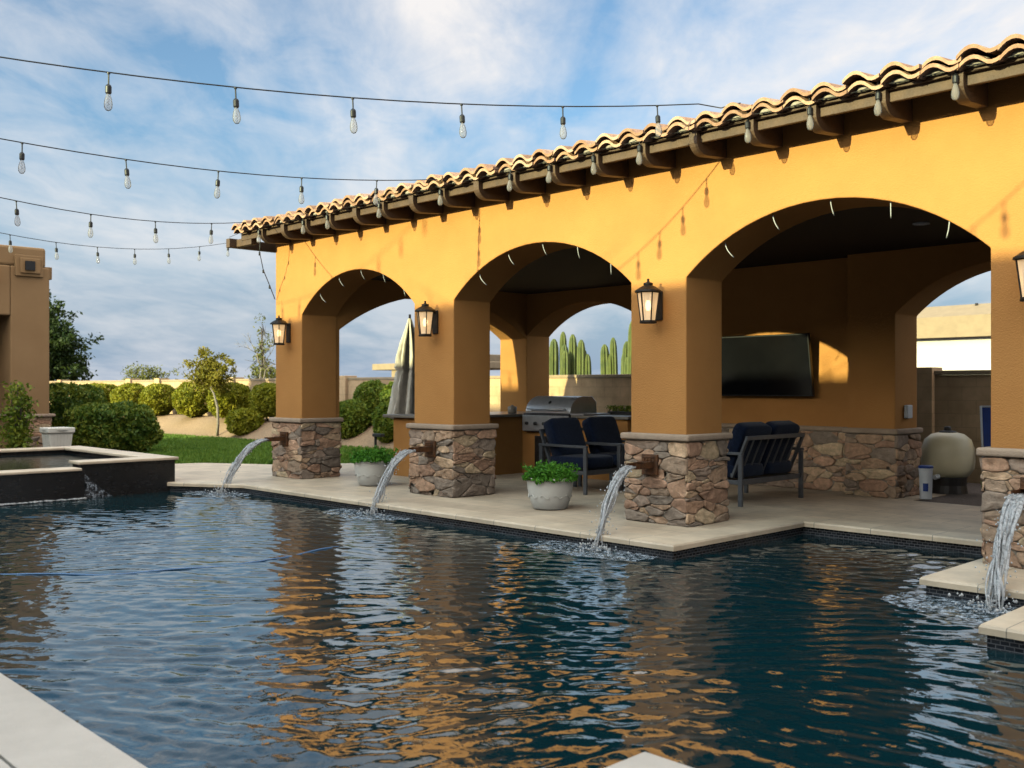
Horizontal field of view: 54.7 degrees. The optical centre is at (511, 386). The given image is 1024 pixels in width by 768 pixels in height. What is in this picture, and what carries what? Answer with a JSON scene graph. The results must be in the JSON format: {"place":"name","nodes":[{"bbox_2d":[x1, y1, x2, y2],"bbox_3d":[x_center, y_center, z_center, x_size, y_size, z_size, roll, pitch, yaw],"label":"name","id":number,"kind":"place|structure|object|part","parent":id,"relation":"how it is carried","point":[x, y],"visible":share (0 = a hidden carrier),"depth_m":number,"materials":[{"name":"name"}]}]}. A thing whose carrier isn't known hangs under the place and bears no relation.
{"place":"outdoors","nodes":[
{"label":"outdoors","id":0,"kind":"place"},
{"bbox_2d":[0,759,10,767],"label":"deck","id":1,"kind":"structure","parent":0,"point":[3,764],"depth_m":3.66,"materials":[{"name":"beige concrete"}]},
{"bbox_2d":[0,244,55,448],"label":"tan house","id":2,"kind":"structure","parent":0,"point":[25,275],"depth_m":19.75,"materials":[{"name":"paint"}]},
{"bbox_2d":[128,432,393,463],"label":"grass","id":3,"kind":"structure","parent":0,"point":[221,449],"depth_m":21.67,"materials":[{"name":"green plant"}]},
{"bbox_2d":[135,414,393,449],"bbox_3d":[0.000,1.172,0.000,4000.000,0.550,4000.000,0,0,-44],"label":"ground","id":4,"kind":"structure","parent":0,"point":[182,424],"depth_m":28.89,"materials":[{"name":"beige gravel"}]},
{"bbox_2d":[0,380,41,448],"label":"tall shrub","id":5,"kind":"object","parent":4,"relation":"on","point":[17,425],"visible":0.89,"depth_m":18.65,"materials":[{"name":"green plant"}]},
{"bbox_2d":[39,427,74,446],"bbox_3d":[-8.423,1.075,18.339,0.540,0.650,0.540,0,0,-44],"label":"urn planter","id":6,"kind":"object","parent":4,"relation":"on","point":[56,436],"visible":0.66,"depth_m":18.19,"materials":[{"name":"white ceramic"}]},
{"bbox_2d":[49,289,104,382],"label":"broadleaf tree","id":7,"kind":"object","parent":4,"relation":"on","point":[65,363],"visible":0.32,"depth_m":43.68,"materials":[{"name":"green plant"}]},
{"bbox_2d":[49,381,107,440],"bbox_3d":[-10.226,0.664,22.781,1.779,1.622,1.761,0,0,-44],"label":"dark bush","id":8,"kind":"object","parent":4,"relation":"on","point":[62,396],"visible":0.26,"depth_m":22.32,"materials":[{"name":"green plant"}]},
{"bbox_2d":[0,446,178,505],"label":"raised spa","id":9,"kind":"object","parent":4,"relation":"on","point":[43,474],"visible":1,"depth_m":14.01,"materials":[{"name":"black stone"}]},
{"bbox_2d":[77,383,117,402],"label":"clipped shrub","id":10,"kind":"object","parent":4,"relation":"on","point":[107,388],"visible":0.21,"depth_m":36.21,"materials":[{"name":"green plant"}]},
{"bbox_2d":[109,382,144,404],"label":"clipped shrub","id":11,"kind":"object","parent":4,"relation":"on","point":[132,391],"visible":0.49,"depth_m":33.90,"materials":[{"name":"green plant"}]},
{"bbox_2d":[120,361,189,379],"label":"leafy tree","id":12,"kind":"object","parent":4,"relation":"on","point":[152,374],"visible":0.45,"depth_m":43.73,"materials":[{"name":"green plant"}]},
{"bbox_2d":[138,383,174,415],"bbox_3d":[-11.695,0.471,32.736,1.258,1.230,1.271,0,0,-44],"label":"clipped shrub","id":13,"kind":"object","parent":4,"relation":"on","point":[156,398],"visible":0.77,"depth_m":32.35,"materials":[{"name":"green plant"}]},
{"bbox_2d":[171,381,209,417],"bbox_3d":[-9.964,0.436,30.948,1.315,1.260,1.282,0,0,-44],"label":"clipped shrub","id":14,"kind":"object","parent":4,"relation":"on","point":[186,401],"visible":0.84,"depth_m":30.55,"materials":[{"name":"green plant"}]},
{"bbox_2d":[182,346,239,435],"bbox_3d":[-8.655,0.094,28.309,1.590,2.587,1.769,0,0,-20],"label":"young tree","id":15,"kind":"object","parent":4,"relation":"on","point":[210,371],"visible":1,"depth_m":28.23,"materials":[{"name":"green plant"}]},
{"bbox_2d":[206,381,250,418],"bbox_3d":[-8.360,0.443,29.351,1.382,1.247,1.372,0,0,-44],"label":"clipped shrub","id":16,"kind":"object","parent":4,"relation":"on","point":[235,396],"visible":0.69,"depth_m":28.95,"materials":[{"name":"green plant"}]},
{"bbox_2d":[224,407,263,435],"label":"clipped shrub","id":17,"kind":"object","parent":4,"relation":"on","point":[245,422],"visible":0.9,"depth_m":27.20,"materials":[{"name":"green plant"}]},
{"bbox_2d":[234,333,274,378],"bbox_3d":[-9.114,-0.469,35.885,1.830,3.759,2.820,0,0,-20],"label":"bare tree","id":18,"kind":"object","parent":4,"relation":"on","point":[263,355],"visible":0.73,"depth_m":36.00,"materials":[{"name":"grey plant"}]},
{"bbox_2d":[244,313,275,378],"bbox_3d":[-8.901,-0.690,37.054,2.216,4.185,1.797,0,0,11],"label":"desert tree","id":19,"kind":"object","parent":4,"relation":"on","point":[271,370],"visible":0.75,"depth_m":36.94,"materials":[{"name":"green plant"}]},
{"bbox_2d":[248,382,275,420],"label":"clipped shrub","id":20,"kind":"object","parent":4,"relation":"on","point":[262,397],"visible":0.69,"depth_m":27.46,"materials":[{"name":"green plant"}]},
{"bbox_2d":[339,398,372,438],"bbox_3d":[-3.914,0.850,24.163,1.076,1.194,1.074,0,0,-44],"label":"clipped shrub","id":21,"kind":"object","parent":4,"relation":"on","point":[355,421],"visible":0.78,"depth_m":23.82,"materials":[{"name":"green plant"}]},
{"bbox_2d":[353,379,385,416],"bbox_3d":[-3.471,0.429,24.724,1.102,1.274,1.120,0,0,-44],"label":"clipped shrub","id":22,"kind":"object","parent":4,"relation":"on","point":[371,390],"visible":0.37,"depth_m":24.34,"materials":[{"name":"green plant"}]},
{"bbox_2d":[371,401,393,442],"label":"clipped shrub","id":23,"kind":"object","parent":4,"relation":"on","point":[381,423],"visible":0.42,"depth_m":22.51,"materials":[{"name":"green plant"}]},
{"bbox_2d":[378,381,393,402],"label":"clipped shrub","id":24,"kind":"object","parent":4,"relation":"on","point":[385,394],"visible":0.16,"depth_m":23.49,"materials":[{"name":"green plant"}]},
{"bbox_2d":[372,354,499,376],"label":"neighbour ramada","id":25,"kind":"object","parent":4,"relation":"on","point":[494,362],"visible":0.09,"depth_m":46.06,"materials":[{"name":"beige paint"}]},
{"bbox_2d":[49,367,990,483],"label":"block wall","id":26,"kind":"structure","parent":4,"relation":"on","point":[954,400],"depth_m":15.02,"materials":[{"name":"beige concrete"}]},
{"bbox_2d":[549,332,591,374],"bbox_3d":[1.407,0.005,24.552,0.618,2.790,1.388,0,0,-44],"label":"column cactus","id":27,"kind":"object","parent":4,"relation":"on","point":[575,360],"depth_m":24.43,"materials":[{"name":"green plant"}]},
{"bbox_2d":[0,491,1023,767],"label":"pool water","id":28,"kind":"structure","parent":0,"point":[372,641],"depth_m":5.86,"materials":[{"name":"teal liquid"}]},
{"bbox_2d":[14,546,336,574],"bbox_3d":[-3.238,1.535,8.586,3.756,0.028,0.885,0,0,-20],"label":"pool hose","id":29,"kind":"object","parent":28,"relation":"on","point":[157,570],"visible":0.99,"depth_m":8.26,"materials":[{"name":"plastic"}]},
{"bbox_2d":[183,438,269,496],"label":"waterfall","id":30,"kind":"structure","parent":28,"relation":"on","point":[240,457],"depth_m":14.49,"materials":[{"name":"liquid"}]},
{"bbox_2d":[324,449,415,519],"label":"waterfall","id":31,"kind":"structure","parent":28,"relation":"on","point":[389,471],"depth_m":12.04,"materials":[{"name":"liquid"}]},
{"bbox_2d":[530,464,645,559],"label":"waterfall","id":32,"kind":"structure","parent":28,"relation":"on","point":[608,503],"depth_m":9.47,"materials":[{"name":"liquid"}]},
{"bbox_2d":[886,493,1023,622],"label":"waterfall","id":33,"kind":"structure","parent":28,"relation":"on","point":[1010,512],"depth_m":6.89,"materials":[{"name":"liquid"}]},
{"bbox_2d":[0,0,1023,380],"label":"sky","id":34,"kind":"structure","parent":0,"point":[153,311],"materials":[{"name":"blue"}]},
{"bbox_2d":[170,486,1023,653],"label":"pool basin","id":35,"kind":"object","parent":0,"point":[1005,644],"visible":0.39,"depth_m":9.69,"materials":[{"name":"black tile"}]},
{"bbox_2d":[0,673,691,767],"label":"coping","id":36,"kind":"object","parent":35,"relation":"on","point":[36,732],"visible":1,"depth_m":3.88,"materials":[{"name":"beige concrete"}]},
{"bbox_2d":[167,480,1023,640],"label":"pool coping","id":37,"kind":"object","parent":35,"relation":"on","point":[968,576],"visible":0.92,"depth_m":9.63,"materials":[{"name":"stone"}]},
{"bbox_2d":[175,463,1023,581],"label":"pool deck","id":38,"kind":"structure","parent":0,"point":[509,497],"depth_m":11.80,"materials":[{"name":"concrete"}]},
{"bbox_2d":[347,445,397,485],"bbox_3d":[-1.972,1.117,14.107,0.674,0.558,0.676,0,0,-44],"label":"bowl planter","id":39,"kind":"object","parent":38,"relation":"on","point":[369,466],"visible":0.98,"depth_m":13.90,"materials":[{"name":"white ceramic"}]},
{"bbox_2d":[387,314,414,419],"bbox_3d":[-1.877,0.040,18.009,0.754,2.720,0.762,0,0,-23],"label":"patio umbrella","id":40,"kind":"object","parent":38,"relation":"on","point":[402,398],"visible":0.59,"depth_m":17.85,"materials":[{"name":"fabric"}]},
{"bbox_2d":[383,411,630,480],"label":"kitchen island","id":41,"kind":"structure","parent":38,"relation":"on","point":[516,446],"depth_m":15.81,"materials":[{"name":"paint"}]},
{"bbox_2d":[508,405,516,412],"bbox_3d":[0.004,0.364,16.280,0.150,0.140,0.150,0,0,-44],"label":"jar","id":42,"kind":"object","parent":41,"relation":"on","point":[512,408],"visible":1,"depth_m":16.22,"materials":[{"name":"stone"}]},
{"bbox_3d":[0.477,1.050,15.777,0.058,0.540,0.340,0,0,-44],"label":"cabinet door","id":43,"kind":"part","parent":41,"relation":"part of","materials":[{"name":"metal"}]},
{"bbox_2d":[522,396,609,431],"bbox_3d":[0.852,0.432,15.764,0.755,0.575,1.280,0,0,-44],"label":"grill","id":44,"kind":"object","parent":41,"relation":"on","point":[540,410],"visible":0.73,"depth_m":15.67,"materials":[{"name":"metal"}]},
{"bbox_2d":[606,405,630,414],"bbox_3d":[1.878,0.354,15.491,0.288,0.160,0.920,0,0,-44],"label":"herb trough","id":45,"kind":"object","parent":41,"relation":"on","point":[620,411],"visible":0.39,"depth_m":15.57,"materials":[{"name":"black plastic"}]},
{"bbox_2d":[521,459,580,509],"bbox_3d":[0.450,1.118,11.376,0.668,0.556,0.702,0,0,-44],"label":"bowl planter","id":46,"kind":"object","parent":38,"relation":"on","point":[550,486],"visible":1,"depth_m":11.20,"materials":[{"name":"white ceramic"}]},
{"bbox_2d":[539,417,621,494],"bbox_3d":[0.904,0.909,13.387,0.728,0.981,0.905,0,0,-44],"label":"armchair","id":47,"kind":"object","parent":38,"relation":"on","point":[566,440],"visible":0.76,"depth_m":13.32,"materials":[{"name":"fabric"}]},
{"bbox_2d":[578,416,626,490],"bbox_3d":[1.466,0.909,13.928,0.728,0.981,0.905,0,0,-44],"label":"armchair","id":48,"kind":"object","parent":38,"relation":"on","point":[602,429],"visible":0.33,"depth_m":13.94,"materials":[{"name":"fabric"}]},
{"bbox_2d":[226,34,1023,568],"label":"pavilion","id":49,"kind":"structure","parent":38,"relation":"on","point":[852,234],"depth_m":11.41,"materials":[{"name":"paint"}]},
{"bbox_2d":[0,197,259,243],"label":"string light","id":50,"kind":"object","parent":49,"relation":"attached to","point":[16,210],"visible":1,"depth_m":12.23,"materials":[{"name":"black plastic"}]},
{"bbox_2d":[0,138,437,204],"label":"string light","id":51,"kind":"object","parent":49,"relation":"attached to","point":[126,170],"visible":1,"depth_m":10.12,"materials":[{"name":"black plastic"}]},
{"bbox_2d":[259,241,274,298],"bbox_3d":[-3.792,-1.833,15.303,0.052,0.915,0.562,0,0,9],"label":"hanging wire","id":52,"kind":"object","parent":49,"relation":"hanging from","point":[263,270],"visible":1,"depth_m":15.20,"materials":[{"name":"black plastic"}]},
{"bbox_2d":[264,432,287,445],"bbox_3d":[-3.626,0.797,15.198,0.320,0.211,0.202,0,0,-44],"label":"water spout","id":53,"kind":"object","parent":49,"relation":"attached to","point":[282,438],"visible":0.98,"depth_m":15.22,"materials":[{"name":"brown metal"}]},
{"bbox_2d":[270,315,290,344],"bbox_3d":[-3.563,-0.875,15.217,0.310,0.458,0.272,0,0,-44],"label":"wall lantern","id":54,"kind":"object","parent":49,"relation":"attached to","point":[279,325],"depth_m":15.14,"materials":[{"name":"black metal"}]},
{"bbox_2d":[0,56,740,138],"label":"string light","id":55,"kind":"object","parent":49,"relation":"attached to","point":[108,88],"visible":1,"depth_m":8.04,"materials":[{"name":"black plastic"}]},
{"bbox_2d":[408,440,435,457],"bbox_3d":[-1.156,0.797,12.635,0.320,0.211,0.202,0,0,-44],"label":"water spout","id":56,"kind":"object","parent":49,"relation":"attached to","point":[428,448],"visible":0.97,"depth_m":12.66,"materials":[{"name":"orange metal"}]},
{"bbox_2d":[415,301,437,336],"bbox_3d":[-1.093,-0.875,12.654,0.310,0.458,0.272,0,0,-44],"label":"wall lantern","id":57,"kind":"object","parent":49,"relation":"attached to","point":[427,317],"depth_m":12.58,"materials":[{"name":"black metal"}]},
{"bbox_2d":[231,53,1023,242],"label":"rafter tails","id":58,"kind":"object","parent":49,"relation":"attached to","point":[955,78],"visible":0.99,"depth_m":9.13,"materials":[{"name":"brown wood"}]},
{"bbox_2d":[626,454,658,474],"bbox_3d":[1.315,0.797,10.071,0.320,0.211,0.202,0,0,-44],"label":"water spout","id":59,"kind":"object","parent":49,"relation":"attached to","point":[647,464],"visible":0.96,"depth_m":10.11,"materials":[{"name":"orange metal"}]},
{"bbox_2d":[635,279,662,323],"bbox_3d":[1.398,-0.875,10.069,0.310,0.458,0.272,0,0,-44],"label":"wall lantern","id":60,"kind":"object","parent":49,"relation":"attached to","point":[650,300],"depth_m":9.99,"materials":[{"name":"black metal"}]},
{"bbox_2d":[722,333,814,395],"bbox_3d":[3.527,-0.300,13.953,0.260,0.856,1.560,0,0,-44],"label":"television","id":61,"kind":"object","parent":49,"relation":"attached to","point":[769,365],"visible":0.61,"depth_m":13.81,"materials":[{"name":"black plastic"}]},
{"bbox_2d":[1011,477,1023,493],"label":"water spout","id":62,"kind":"object","parent":49,"relation":"attached to","point":[1020,490],"visible":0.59,"depth_m":7.50,"materials":[{"name":"orange metal"}]},
{"bbox_2d":[1012,251,1023,301],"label":"wall lantern","id":63,"kind":"object","parent":49,"relation":"attached to","point":[1018,259],"depth_m":7.44,"materials":[{"name":"black metal"}]},
{"bbox_2d":[726,420,804,506],"bbox_3d":[2.896,0.909,12.300,1.408,0.981,0.905,0,0,-44],"label":"loveseat","id":64,"kind":"object","parent":38,"relation":"on","point":[761,450],"visible":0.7,"depth_m":11.97,"materials":[{"name":"fabric"}]},
{"bbox_2d":[600,338,627,373],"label":"column cactus","id":65,"kind":"object","parent":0,"point":[608,363],"depth_m":23.68,"materials":[{"name":"green plant"}]},
{"bbox_2d":[624,322,630,373],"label":"column cactus","id":66,"kind":"object","parent":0,"point":[627,366],"depth_m":23.04,"materials":[{"name":"green plant"}]},
{"bbox_2d":[917,483,982,505],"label":"gravel yard","id":67,"kind":"structure","parent":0,"point":[973,497],"depth_m":12.50,"materials":[{"name":"beige gravel"}]},
{"bbox_2d":[918,465,932,498],"bbox_3d":[5.180,1.191,12.394,0.177,0.418,0.177,0,0,-44],"label":"chlorine bucket","id":68,"kind":"object","parent":67,"relation":"on","point":[925,480],"visible":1,"depth_m":12.33,"materials":[{"name":"white plastic"}]},
{"bbox_2d":[921,426,974,493],"bbox_3d":[5.802,0.971,13.201,0.715,0.898,0.670,0,0,-44],"label":"filter tank","id":69,"kind":"object","parent":67,"relation":"on","point":[948,454],"visible":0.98,"depth_m":12.98,"materials":[{"name":"plastic"}]},
{"bbox_2d":[980,406,990,456],"bbox_3d":[6.390,0.825,12.769,0.588,1.158,0.465,0,0,16],"label":"folding lounger","id":70,"kind":"object","parent":67,"relation":"on","point":[985,417],"visible":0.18,"depth_m":12.97,"materials":[{"name":"blue fabric"}]},
{"bbox_2d":[917,303,990,369],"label":"neighbour house","id":71,"kind":"structure","parent":0,"point":[954,337],"depth_m":39.23,"materials":[{"name":"beige paint"}]},
{"label":"lawn","id":72,"kind":"structure","parent":0,"visible":0},
{"bbox_2d":[60,399,164,452],"bbox_3d":[-8.486,0.880,21.006,1.933,1.274,1.692,0,0,-44],"label":"dark bush","id":73,"kind":"object","parent":72,"relation":"on","point":[115,426],"visible":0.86,"depth_m":20.47,"materials":[{"name":"green plant"}]},
{"bbox_2d":[372,433,384,447],"bbox_3d":[-2.951,1.240,21.869,0.120,0.420,0.310,0,0,-44],"label":"path light","id":74,"kind":"object","parent":72,"relation":"on","point":[375,435],"visible":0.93,"depth_m":21.92,"materials":[{"name":"black plastic"}]},
{"bbox_3d":[-5.223,-1.109,22.535,0.180,5.057,0.180,0,0,-44],"label":"light pole","id":75,"kind":"object","parent":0,"visible":0},
{"bbox_2d":[0,232,228,264],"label":"string light","id":76,"kind":"object","parent":75,"relation":"attached to","point":[97,252],"visible":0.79,"depth_m":17.16,"materials":[{"name":"black plastic"}]}
]}

